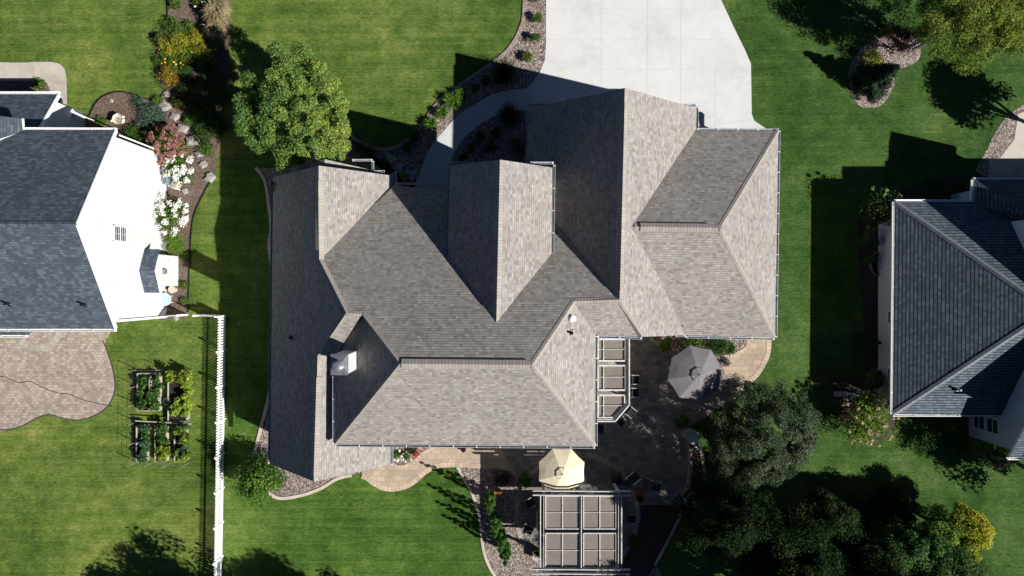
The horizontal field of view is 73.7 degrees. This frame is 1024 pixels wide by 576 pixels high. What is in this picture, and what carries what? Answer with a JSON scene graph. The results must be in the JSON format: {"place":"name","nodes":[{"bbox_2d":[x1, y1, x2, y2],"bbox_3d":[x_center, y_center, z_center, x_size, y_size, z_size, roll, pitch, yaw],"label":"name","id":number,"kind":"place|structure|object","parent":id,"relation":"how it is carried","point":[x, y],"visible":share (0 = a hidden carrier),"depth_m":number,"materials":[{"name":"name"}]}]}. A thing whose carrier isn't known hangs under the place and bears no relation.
{"place":"outdoors","nodes":[
{"label":"outdoors","id":0,"kind":"place"},
{"bbox_2d":[0,331,114,431],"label":"neighbour patio","id":1,"kind":"structure","parent":0,"point":[76,363],"depth_m":41.98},
{"bbox_2d":[14,331,63,351],"bbox_3d":[-29.162,2.264,41.983,3.320,0.034,3.320,0,90,0],"label":"patio ring","id":2,"kind":"object","parent":1,"relation":"on","point":[50,344],"visible":0.35,"depth_m":41.97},
{"bbox_2d":[0,340,115,430],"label":"lawn edging","id":3,"kind":"object","parent":1,"relation":"on","point":[85,418],"visible":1,"depth_m":41.95,"materials":[{"name":"beige concrete"}]},
{"bbox_2d":[201,19,227,40],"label":"ornamental grass","id":4,"kind":"object","parent":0,"point":[213,30],"depth_m":41.18,"materials":[{"name":"beige plant"}]},
{"bbox_2d":[200,0,234,25],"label":"ornamental grass","id":5,"kind":"object","parent":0,"point":[215,11],"depth_m":41.00,"materials":[{"name":"beige plant"}]},
{"bbox_2d":[362,448,511,486],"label":"path","id":6,"kind":"structure","parent":0,"point":[389,476],"depth_m":41.97,"materials":[{"name":"stone"}]},
{"bbox_2d":[487,55,521,89],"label":"ornamental grass","id":7,"kind":"object","parent":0,"point":[504,73],"depth_m":41.00,"materials":[{"name":"green plant"}]},
{"bbox_2d":[495,97,524,130],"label":"ornamental grass","id":8,"kind":"object","parent":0,"point":[510,115],"depth_m":40.76,"materials":[{"name":"green plant"}]},
{"bbox_2d":[0,0,1023,575],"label":"lawn","id":9,"kind":"structure","parent":0,"point":[80,498],"depth_m":42.00,"materials":[{"name":"plant"}]},
{"bbox_2d":[0,81,49,90],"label":"mulch bed","id":10,"kind":"object","parent":9,"relation":"on","point":[15,85],"visible":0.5,"depth_m":41.99,"materials":[{"name":"brown soil"}]},
{"bbox_2d":[0,62,85,127],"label":"neighbour walk","id":11,"kind":"structure","parent":9,"relation":"on","point":[53,75],"depth_m":41.98,"materials":[{"name":"concrete"}]},
{"bbox_2d":[0,91,177,336],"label":"neighbour house","id":12,"kind":"structure","parent":9,"relation":"on","point":[81,243],"depth_m":35.99,"materials":[{"name":"grey"}]},
{"bbox_2d":[113,225,126,242],"bbox_3d":[-21.220,-2.930,36.950,0.085,1.210,0.880,0,90,0],"label":"window","id":13,"kind":"structure","parent":12,"relation":"in","point":[119,232],"depth_m":36.88,"materials":[{"name":"white plastic"}]},
{"bbox_2d":[136,424,148,461],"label":"raised bed","id":14,"kind":"object","parent":9,"relation":"on","point":[138,436],"visible":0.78,"depth_m":41.68,"materials":[{"name":"wood"}]},
{"bbox_2d":[137,424,151,461],"bbox_3d":[-22.328,9.408,41.465,0.806,0.677,2.377,0,90,0],"label":"vegetable crop","id":15,"kind":"object","parent":14,"relation":"on","point":[144,442],"visible":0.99,"depth_m":41.34,"materials":[{"name":"green plant"}]},
{"bbox_2d":[137,372,152,410],"bbox_3d":[-22.468,6.349,41.790,0.783,0.420,2.309,0,90,0],"label":"raised bed","id":16,"kind":"object","parent":9,"relation":"on","point":[147,406],"visible":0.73,"depth_m":41.68,"materials":[{"name":"wood"}]},
{"bbox_2d":[136,389,161,410],"bbox_3d":[-22.093,6.790,41.456,1.576,0.764,1.431,0,90,0],"label":"vegetable crop","id":17,"kind":"object","parent":16,"relation":"on","point":[152,399],"visible":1,"depth_m":41.31,"materials":[{"name":"green plant"}]},
{"bbox_2d":[87,0,230,319],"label":"mulch bed","id":18,"kind":"object","parent":9,"relation":"on","point":[121,104],"visible":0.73,"depth_m":41.99,"materials":[{"name":"brown soil"}]},
{"bbox_2d":[122,124,146,145],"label":"garden shrub","id":19,"kind":"object","parent":18,"relation":"on","point":[134,134],"visible":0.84,"depth_m":41.38,"materials":[{"name":"green plant"}]},
{"bbox_2d":[137,100,167,128],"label":"garden shrub","id":20,"kind":"object","parent":18,"relation":"on","point":[149,112],"visible":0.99,"depth_m":41.55,"materials":[{"name":"green plant"}]},
{"bbox_2d":[154,63,181,91],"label":"garden shrub","id":21,"kind":"object","parent":18,"relation":"on","point":[166,75],"visible":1,"depth_m":41.43,"materials":[{"name":"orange plant"}]},
{"bbox_2d":[146,124,192,166],"bbox_3d":[-20.701,-8.533,41.103,2.682,1.819,2.670,0,90,0],"label":"hydrangea","id":22,"kind":"object","parent":18,"relation":"on","point":[169,140],"visible":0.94,"depth_m":40.68,"materials":[{"name":"pink plant"}]},
{"bbox_2d":[152,194,189,236],"bbox_3d":[-20.673,-4.362,41.084,2.674,1.867,2.587,0,90,0],"label":"hydrangea","id":23,"kind":"object","parent":18,"relation":"on","point":[170,216],"visible":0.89,"depth_m":40.77,"materials":[{"name":"white plant"}]},
{"bbox_2d":[158,16,185,36],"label":"garden shrub","id":24,"kind":"object","parent":18,"relation":"on","point":[174,29],"visible":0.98,"depth_m":41.47,"materials":[{"name":"green plant"}]},
{"bbox_2d":[161,53,183,77],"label":"garden shrub","id":25,"kind":"object","parent":18,"relation":"on","point":[174,61],"visible":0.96,"depth_m":41.51,"materials":[{"name":"yellow plant"}]},
{"bbox_2d":[161,232,186,256],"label":"garden shrub","id":26,"kind":"object","parent":18,"relation":"on","point":[175,242],"visible":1,"depth_m":41.29,"materials":[{"name":"green plant"}]},
{"bbox_2d":[161,154,194,186],"bbox_3d":[-20.100,-7.179,41.211,2.132,1.607,2.139,0,90,0],"label":"hydrangea","id":27,"kind":"object","parent":18,"relation":"on","point":[176,171],"visible":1,"depth_m":40.91,"materials":[{"name":"white plant"}]},
{"bbox_2d":[166,33,190,56],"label":"garden shrub","id":28,"kind":"object","parent":18,"relation":"on","point":[179,39],"visible":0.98,"depth_m":41.40,"materials":[{"name":"yellow plant"}]},
{"bbox_2d":[172,93,197,111],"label":"garden shrub","id":29,"kind":"object","parent":18,"relation":"on","point":[181,101],"visible":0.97,"depth_m":41.41,"materials":[{"name":"green plant"}]},
{"bbox_2d":[176,75,198,100],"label":"garden shrub","id":30,"kind":"object","parent":18,"relation":"on","point":[188,85],"visible":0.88,"depth_m":41.46,"materials":[{"name":"green plant"}]},
{"bbox_2d":[184,27,205,47],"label":"garden shrub","id":31,"kind":"object","parent":18,"relation":"on","point":[193,37],"visible":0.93,"depth_m":41.47,"materials":[{"name":"yellow plant"}]},
{"bbox_2d":[183,80,209,105],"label":"garden shrub","id":32,"kind":"object","parent":18,"relation":"on","point":[198,93],"visible":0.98,"depth_m":41.34,"materials":[{"name":"green plant"}]},
{"bbox_2d":[192,126,216,144],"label":"garden shrub","id":33,"kind":"object","parent":18,"relation":"on","point":[206,134],"visible":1,"depth_m":41.46,"materials":[{"name":"green plant"}]},
{"bbox_2d":[195,96,223,120],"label":"garden shrub","id":34,"kind":"object","parent":18,"relation":"on","point":[210,109],"visible":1,"depth_m":41.32,"materials":[{"name":"green plant"}]},
{"bbox_2d":[207,115,228,136],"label":"garden shrub","id":35,"kind":"object","parent":18,"relation":"on","point":[220,129],"visible":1,"depth_m":41.54,"materials":[{"name":"green plant"}]},
{"bbox_2d":[127,369,192,467],"bbox_3d":[-21.313,7.875,41.500,3.626,1.000,5.843,0,90,0],"label":"garden netting","id":36,"kind":"object","parent":9,"relation":"on","point":[154,421],"visible":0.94,"depth_m":41.48,"materials":[{"name":"grey plastic"}]},
{"bbox_2d":[154,424,168,461],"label":"raised bed","id":37,"kind":"object","parent":9,"relation":"on","point":[156,445],"visible":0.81,"depth_m":41.68,"materials":[{"name":"wood"}]},
{"bbox_2d":[155,422,169,445],"bbox_3d":[-21.205,8.861,41.463,0.881,0.721,1.440,0,90,0],"label":"vegetable crop","id":38,"kind":"object","parent":37,"relation":"on","point":[161,428],"visible":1,"depth_m":41.32,"materials":[{"name":"green plant"}]},
{"bbox_2d":[156,443,170,461],"bbox_3d":[-21.189,9.985,41.463,0.969,0.743,1.081,26,90,0],"label":"vegetable crop","id":39,"kind":"object","parent":37,"relation":"on","point":[162,451],"visible":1,"depth_m":41.36,"materials":[{"name":"green plant"}]},
{"bbox_2d":[167,373,189,421],"bbox_3d":[-20.401,6.694,41.790,1.177,0.420,2.900,0,90,0],"label":"raised bed","id":40,"kind":"object","parent":9,"relation":"on","point":[174,390],"visible":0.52,"depth_m":41.68,"materials":[{"name":"wood"}]},
{"bbox_2d":[164,369,193,383],"bbox_3d":[-20.191,5.363,41.353,1.779,0.895,0.951,0,90,0],"label":"vegetable crop","id":41,"kind":"object","parent":40,"relation":"on","point":[170,377],"visible":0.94,"depth_m":41.18,"materials":[{"name":"green plant"}]},
{"bbox_2d":[169,372,193,417],"bbox_3d":[-20.008,6.469,41.364,1.520,0.872,2.754,0,90,0],"label":"vegetable crop","id":42,"kind":"object","parent":40,"relation":"on","point":[181,406],"visible":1,"depth_m":41.17,"materials":[{"name":"green plant"}]},
{"bbox_2d":[174,424,187,461],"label":"raised bed","id":43,"kind":"object","parent":9,"relation":"on","point":[176,444],"visible":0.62,"depth_m":41.68,"materials":[{"name":"wood"}]},
{"bbox_2d":[174,423,189,460],"bbox_3d":[-19.952,9.324,41.364,0.928,0.873,2.268,0,90,0],"label":"vegetable crop","id":44,"kind":"object","parent":43,"relation":"on","point":[182,447],"visible":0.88,"depth_m":41.20,"materials":[{"name":"green plant"}]},
{"bbox_2d":[173,428,191,462],"bbox_3d":[-19.909,9.492,41.332,1.264,0.936,2.208,0,90,0],"label":"vegetable crop","id":45,"kind":"object","parent":43,"relation":"on","point":[186,441],"visible":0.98,"depth_m":41.10,"materials":[{"name":"green plant"}]},
{"bbox_2d":[212,315,226,575],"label":"picket fence","id":46,"kind":"object","parent":9,"relation":"on","point":[218,525],"visible":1,"depth_m":41.34,"materials":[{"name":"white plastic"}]},
{"bbox_2d":[232,41,351,191],"bbox_3d":[-12.216,-9.547,39.064,6.617,6.056,8.290,0,90,0],"label":"shade tree","id":47,"kind":"object","parent":9,"relation":"on","point":[260,117],"visible":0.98,"depth_m":37.42,"materials":[{"name":"green plant"}]},
{"bbox_2d":[256,168,361,496],"bbox_3d":[-11.366,2.776,41.988,8.950,0.001,20.317,0,90,0],"label":"gravel bed","id":48,"kind":"object","parent":9,"relation":"on","point":[294,484],"visible":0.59,"depth_m":41.99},
{"bbox_2d":[231,449,287,507],"bbox_3d":[-15.054,11.319,40.457,3.128,3.116,3.054,33,90,0],"label":"lilac bush","id":49,"kind":"object","parent":48,"relation":"on","point":[259,480],"visible":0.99,"depth_m":39.90,"materials":[{"name":"green plant"}]},
{"bbox_2d":[253,167,351,499],"bbox_3d":[-15.286,2.989,41.970,5.697,0.060,20.247,-16,90,0],"label":"stone edging","id":50,"kind":"object","parent":48,"relation":"on","point":[260,173],"visible":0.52,"depth_m":41.94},
{"bbox_2d":[292,0,525,166],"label":"stone edging","id":51,"kind":"object","parent":9,"relation":"on","point":[472,76],"visible":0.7,"depth_m":41.94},
{"bbox_2d":[393,447,430,464],"bbox_3d":[-5.537,9.918,41.984,4.676,0.001,2.116,0,90,0],"label":"gravel bed","id":52,"kind":"object","parent":9,"relation":"on","point":[404,450],"visible":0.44,"depth_m":41.98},
{"bbox_2d":[391,447,440,468],"bbox_3d":[-4.244,10.027,41.983,6.624,0.034,0.833,-15,90,0],"label":"path border","id":53,"kind":"object","parent":9,"relation":"on","point":[415,460],"visible":0.59,"depth_m":41.97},
{"bbox_2d":[298,0,545,186],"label":"gravel bed","id":54,"kind":"object","parent":9,"relation":"on","point":[414,158],"visible":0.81,"depth_m":41.99,"materials":[{"name":"gravel"}]},
{"bbox_2d":[441,90,462,112],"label":"daylily","id":55,"kind":"object","parent":54,"relation":"on","point":[450,100],"visible":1,"depth_m":41.53,"materials":[{"name":"green plant"}]},
{"bbox_2d":[361,462,519,491],"bbox_3d":[-4.394,11.510,41.983,9.785,0.034,1.491,-5,90,0],"label":"path border","id":56,"kind":"object","parent":9,"relation":"on","point":[414,481],"visible":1,"depth_m":41.97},
{"bbox_2d":[415,82,532,191],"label":"front walk","id":57,"kind":"structure","parent":9,"relation":"on","point":[451,137],"depth_m":41.96,"materials":[{"name":"concrete"}]},
{"bbox_2d":[456,467,495,575],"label":"stone edging","id":58,"kind":"object","parent":9,"relation":"on","point":[479,519],"visible":1,"depth_m":41.95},
{"bbox_2d":[450,110,525,165],"bbox_3d":[-0.471,-8.172,41.986,6.849,0.001,5.516,0,90,0],"label":"gravel bed","id":59,"kind":"object","parent":9,"relation":"on","point":[501,142],"visible":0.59,"depth_m":41.99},
{"bbox_2d":[268,88,780,481],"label":"house","id":60,"kind":"structure","parent":9,"relation":"on","point":[485,304],"depth_m":35.70,"materials":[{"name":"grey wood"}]},
{"bbox_2d":[459,467,661,575],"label":"gravel bed","id":61,"kind":"object","parent":9,"relation":"on","point":[521,561],"visible":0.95,"depth_m":41.99,"materials":[{"name":"gravel"}]},
{"bbox_2d":[482,491,497,515],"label":"arborvitae","id":62,"kind":"object","parent":61,"relation":"on","point":[489,500],"visible":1,"depth_m":40.51,"materials":[{"name":"green plant"}]},
{"bbox_2d":[489,512,502,538],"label":"arborvitae","id":63,"kind":"object","parent":61,"relation":"on","point":[495,519],"visible":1,"depth_m":40.42,"materials":[{"name":"green plant"}]},
{"bbox_2d":[494,528,507,552],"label":"arborvitae","id":64,"kind":"object","parent":61,"relation":"on","point":[501,537],"visible":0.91,"depth_m":40.43,"materials":[{"name":"green plant"}]},
{"bbox_2d":[488,467,518,487],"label":"shrub","id":65,"kind":"object","parent":61,"relation":"on","point":[503,478],"visible":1,"depth_m":41.64,"materials":[{"name":"red plant"}]},
{"bbox_2d":[499,541,511,566],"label":"arborvitae","id":66,"kind":"object","parent":61,"relation":"on","point":[505,553],"visible":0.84,"depth_m":40.42,"materials":[{"name":"green plant"}]},
{"bbox_2d":[514,451,639,575],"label":"path border","id":67,"kind":"object","parent":61,"relation":"on","point":[534,470],"visible":0.56,"depth_m":41.97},
{"bbox_2d":[612,505,679,575],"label":"mulch bed","id":68,"kind":"object","parent":61,"relation":"on","point":[641,560],"visible":0.78,"depth_m":41.99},
{"bbox_2d":[648,505,675,530],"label":"shrub","id":69,"kind":"object","parent":68,"relation":"on","point":[660,517],"visible":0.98,"depth_m":41.41,"materials":[{"name":"green plant"}]},
{"bbox_2d":[681,430,705,504],"bbox_3d":[11.077,11.040,41.790,1.539,0.420,4.730,0,90,0],"label":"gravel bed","id":70,"kind":"object","parent":9,"relation":"on","point":[695,454],"visible":0.63,"depth_m":41.66,"materials":[{"name":"gravel"}]},
{"bbox_2d":[669,471,782,564],"bbox_3d":[11.712,12.433,37.966,5.877,8.104,4.982,0,90,0],"label":"shade tree","id":71,"kind":"object","parent":9,"relation":"on","point":[743,534],"visible":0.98,"depth_m":35.83,"materials":[{"name":"green plant"}]},
{"bbox_2d":[727,337,771,400],"bbox_3d":[14.866,5.027,41.981,0.980,0.038,5.110,31,90,0],"label":"path border","id":72,"kind":"object","parent":9,"relation":"on","point":[757,373],"visible":0.74,"depth_m":41.96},
{"bbox_2d":[699,377,822,491],"bbox_3d":[14.143,8.207,39.254,6.801,5.571,6.028,-26,90,0],"label":"crab apple tree","id":73,"kind":"object","parent":9,"relation":"on","point":[791,451],"visible":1,"depth_m":37.85,"materials":[{"name":"green plant"}]},
{"bbox_2d":[734,507,849,575],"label":"shade tree","id":74,"kind":"object","parent":9,"relation":"on","point":[813,557],"visible":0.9,"depth_m":34.95,"materials":[{"name":"green plant"}]},
{"bbox_2d":[777,487,866,553],"bbox_3d":[17.501,13.234,39.373,4.322,5.277,3.813,-25,90,0],"label":"shade tree","id":75,"kind":"object","parent":9,"relation":"on","point":[843,525],"visible":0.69,"depth_m":37.89,"materials":[{"name":"green plant"}]},
{"bbox_2d":[828,534,907,575],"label":"shade tree","id":76,"kind":"object","parent":9,"relation":"on","point":[864,564],"visible":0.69,"depth_m":36.90,"materials":[{"name":"green plant"}]},
{"bbox_2d":[851,500,888,534],"bbox_3d":[21.393,14.032,40.556,2.220,3.112,2.170,0,90,0],"label":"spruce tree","id":77,"kind":"object","parent":9,"relation":"on","point":[866,519],"visible":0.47,"depth_m":41.02,"materials":[{"name":"green plant"}]},
{"bbox_2d":[849,33,920,107],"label":"gravel island","id":78,"kind":"structure","parent":9,"relation":"on","point":[907,59],"depth_m":41.99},
{"bbox_2d":[861,46,886,67],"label":"shrub","id":79,"kind":"object","parent":78,"relation":"on","point":[875,58],"visible":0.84,"depth_m":41.20,"materials":[{"name":"yellow plant"}]},
{"bbox_2d":[850,62,900,103],"bbox_3d":[21.916,-12.544,40.467,2.458,3.412,2.473,0,90,0],"label":"spruce tree","id":80,"kind":"object","parent":78,"relation":"on","point":[877,79],"visible":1,"depth_m":40.87,"materials":[{"name":"green plant"}]},
{"bbox_2d":[883,24,921,55],"bbox_3d":[23.233,-14.758,40.821,2.069,2.375,1.969,0,90,0],"label":"plum bush","id":81,"kind":"object","parent":78,"relation":"on","point":[906,35],"visible":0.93,"depth_m":40.41,"materials":[{"name":"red plant"}]},
{"bbox_2d":[838,515,955,575],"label":"maple tree","id":82,"kind":"object","parent":9,"relation":"on","point":[918,559],"visible":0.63,"depth_m":37.61,"materials":[{"name":"green plant"}]},
{"bbox_2d":[830,175,976,439],"bbox_3d":[23.387,0.494,41.988,7.135,0.001,17.407,20,90,0],"label":"mulch bed","id":83,"kind":"object","parent":9,"relation":"on","point":[869,286],"visible":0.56,"depth_m":41.99,"materials":[{"name":"soil"}]},
{"bbox_2d":[833,384,899,448],"bbox_3d":[21.107,7.642,40.690,3.646,2.657,3.824,0,90,0],"label":"hydrangea","id":84,"kind":"object","parent":83,"relation":"on","point":[867,414],"visible":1,"depth_m":40.19,"materials":[{"name":"green plant"}]},
{"bbox_2d":[852,330,881,350],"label":"conifer","id":85,"kind":"object","parent":83,"relation":"on","point":[868,342],"visible":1,"depth_m":41.15,"materials":[{"name":"green plant"}]},
{"bbox_2d":[857,229,880,246],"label":"shrub","id":86,"kind":"object","parent":83,"relation":"on","point":[870,238],"visible":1,"depth_m":41.18,"materials":[{"name":"green plant"}]},
{"bbox_2d":[859,367,883,390],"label":"shrub","id":87,"kind":"object","parent":83,"relation":"on","point":[874,378],"visible":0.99,"depth_m":40.79,"materials":[{"name":"green plant"}]},
{"bbox_2d":[856,186,903,230],"bbox_3d":[21.860,-4.714,40.611,2.811,2.802,2.751,0,90,0],"label":"shrub","id":88,"kind":"object","parent":83,"relation":"on","point":[877,207],"visible":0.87,"depth_m":40.03,"materials":[{"name":"green plant"}]},
{"bbox_2d":[903,427,946,459],"bbox_3d":[24.983,9.393,41.376,2.444,1.309,1.675,-31,90,0],"label":"shrub","id":89,"kind":"object","parent":9,"relation":"on","point":[924,441],"visible":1,"depth_m":41.29,"materials":[{"name":"green plant"}]},
{"bbox_2d":[899,513,964,551],"bbox_3d":[24.240,14.686,39.937,3.713,4.175,3.188,0,90,0],"label":"shade tree","id":90,"kind":"object","parent":9,"relation":"on","point":[936,525],"visible":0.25,"depth_m":38.59,"materials":[{"name":"green plant"}]},
{"bbox_2d":[878,177,1023,459],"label":"neighbour house","id":91,"kind":"structure","parent":9,"relation":"on","point":[951,305],"depth_m":38.31,"materials":[{"name":"grey"}]},
{"bbox_2d":[986,417,999,435],"bbox_3d":[28.070,8.050,39.850,0.085,1.010,0.910,0,90,0],"label":"window","id":92,"kind":"structure","parent":91,"relation":"in","point":[992,424],"depth_m":39.78,"materials":[{"name":"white glass"}]},
{"bbox_2d":[908,541,996,575],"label":"maple tree","id":93,"kind":"object","parent":9,"relation":"on","point":[964,565],"visible":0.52,"depth_m":37.34,"materials":[{"name":"green plant"}]},
{"bbox_2d":[919,501,995,566],"bbox_3d":[25.953,14.628,40.159,3.480,3.729,4.698,0,90,0],"label":"yellow tree","id":94,"kind":"object","parent":9,"relation":"on","point":[977,531],"visible":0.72,"depth_m":38.85,"materials":[{"name":"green plant"}]},
{"bbox_2d":[904,0,1023,75],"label":"birch tree","id":95,"kind":"object","parent":9,"relation":"on","point":[995,26],"visible":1,"depth_m":36.79,"materials":[{"name":"green plant"}]},
{"bbox_2d":[976,104,1023,176],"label":"gravel bed","id":96,"kind":"object","parent":9,"relation":"on","point":[1002,140],"visible":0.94,"depth_m":41.99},
{"bbox_2d":[991,445,1019,471],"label":"shrub","id":97,"kind":"object","parent":9,"relation":"on","point":[1004,456],"visible":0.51,"depth_m":41.31,"materials":[{"name":"green plant"}]},
{"bbox_2d":[988,112,1023,176],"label":"neighbour walk","id":98,"kind":"structure","parent":9,"relation":"on","point":[1009,162],"depth_m":41.98,"materials":[{"name":"concrete"}]},
{"bbox_2d":[500,335,732,571],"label":"patio","id":99,"kind":"structure","parent":0,"point":[647,440],"depth_m":41.98,"materials":[{"name":"stone"}]},
{"bbox_2d":[535,503,563,536],"bbox_3d":[2.338,14.027,41.615,1.900,0.730,2.200,0,90,0],"label":"dining table","id":100,"kind":"object","parent":99,"relation":"on","point":[537,519],"visible":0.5,"depth_m":41.25,"materials":[{"name":"brown wood"}]},
{"bbox_2d":[539,449,583,493],"bbox_3d":[2.874,10.614,40.420,2.633,3.100,2.630,0,90,0],"label":"patio umbrella","id":101,"kind":"object","parent":99,"relation":"on","point":[567,465],"visible":1,"depth_m":39.33,"materials":[{"name":"beige fabric"}]},
{"bbox_2d":[532,483,630,574],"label":"pergola","id":102,"kind":"object","parent":99,"relation":"on","point":[562,550],"visible":0.98,"depth_m":39.23,"materials":[{"name":"grey metal"}]},
{"bbox_2d":[598,338,629,421],"bbox_3d":[5.766,5.232,40.355,1.853,3.290,4.738,0,90,0],"label":"shade pergola","id":103,"kind":"object","parent":99,"relation":"on","point":[611,407],"visible":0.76,"depth_m":38.95,"materials":[{"name":"wood"}]},
{"bbox_2d":[681,427,700,445],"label":"stone pillar","id":104,"kind":"structure","parent":99,"relation":"on","point":[690,435],"depth_m":41.24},
{"bbox_2d":[668,346,722,401],"bbox_3d":[10.600,4.953,40.351,3.062,3.237,3.068,-33,90,0],"label":"patio umbrella","id":105,"kind":"object","parent":99,"relation":"on","point":[690,365],"visible":1,"depth_m":39.25,"materials":[{"name":"grey fabric"}]},
{"bbox_2d":[650,335,745,355],"bbox_3d":[11.443,3.544,41.972,6.152,0.001,1.427,0,90,0],"label":"gravel bed","id":106,"kind":"object","parent":99,"relation":"on","point":[740,344],"visible":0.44,"depth_m":41.97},
{"bbox_2d":[649,337,749,358],"bbox_3d":[11.530,3.718,41.975,6.205,0.050,1.415,0,90,0],"label":"path border","id":107,"kind":"object","parent":99,"relation":"on","point":[744,349],"visible":0.56,"depth_m":41.95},
{"bbox_2d":[528,0,765,128],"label":"driveway","id":108,"kind":"structure","parent":0,"point":[686,51],"depth_m":41.97,"materials":[{"name":"concrete"}]},
{"bbox_2d":[643,477,661,492],"bbox_3d":[8.568,12.040,41.527,1.111,0.904,0.635,15,90,0],"label":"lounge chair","id":109,"kind":"object","parent":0,"point":[650,485],"visible":1,"depth_m":41.54,"materials":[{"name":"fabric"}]},
{"bbox_2d":[707,336,730,357],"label":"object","id":110,"kind":"object","parent":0,"point":[715,346],"depth_m":41.29,"materials":[{"name":"green plant"}]},
{"bbox_2d":[720,337,766,392],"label":"path","id":111,"kind":"structure","parent":0,"point":[743,367],"depth_m":41.97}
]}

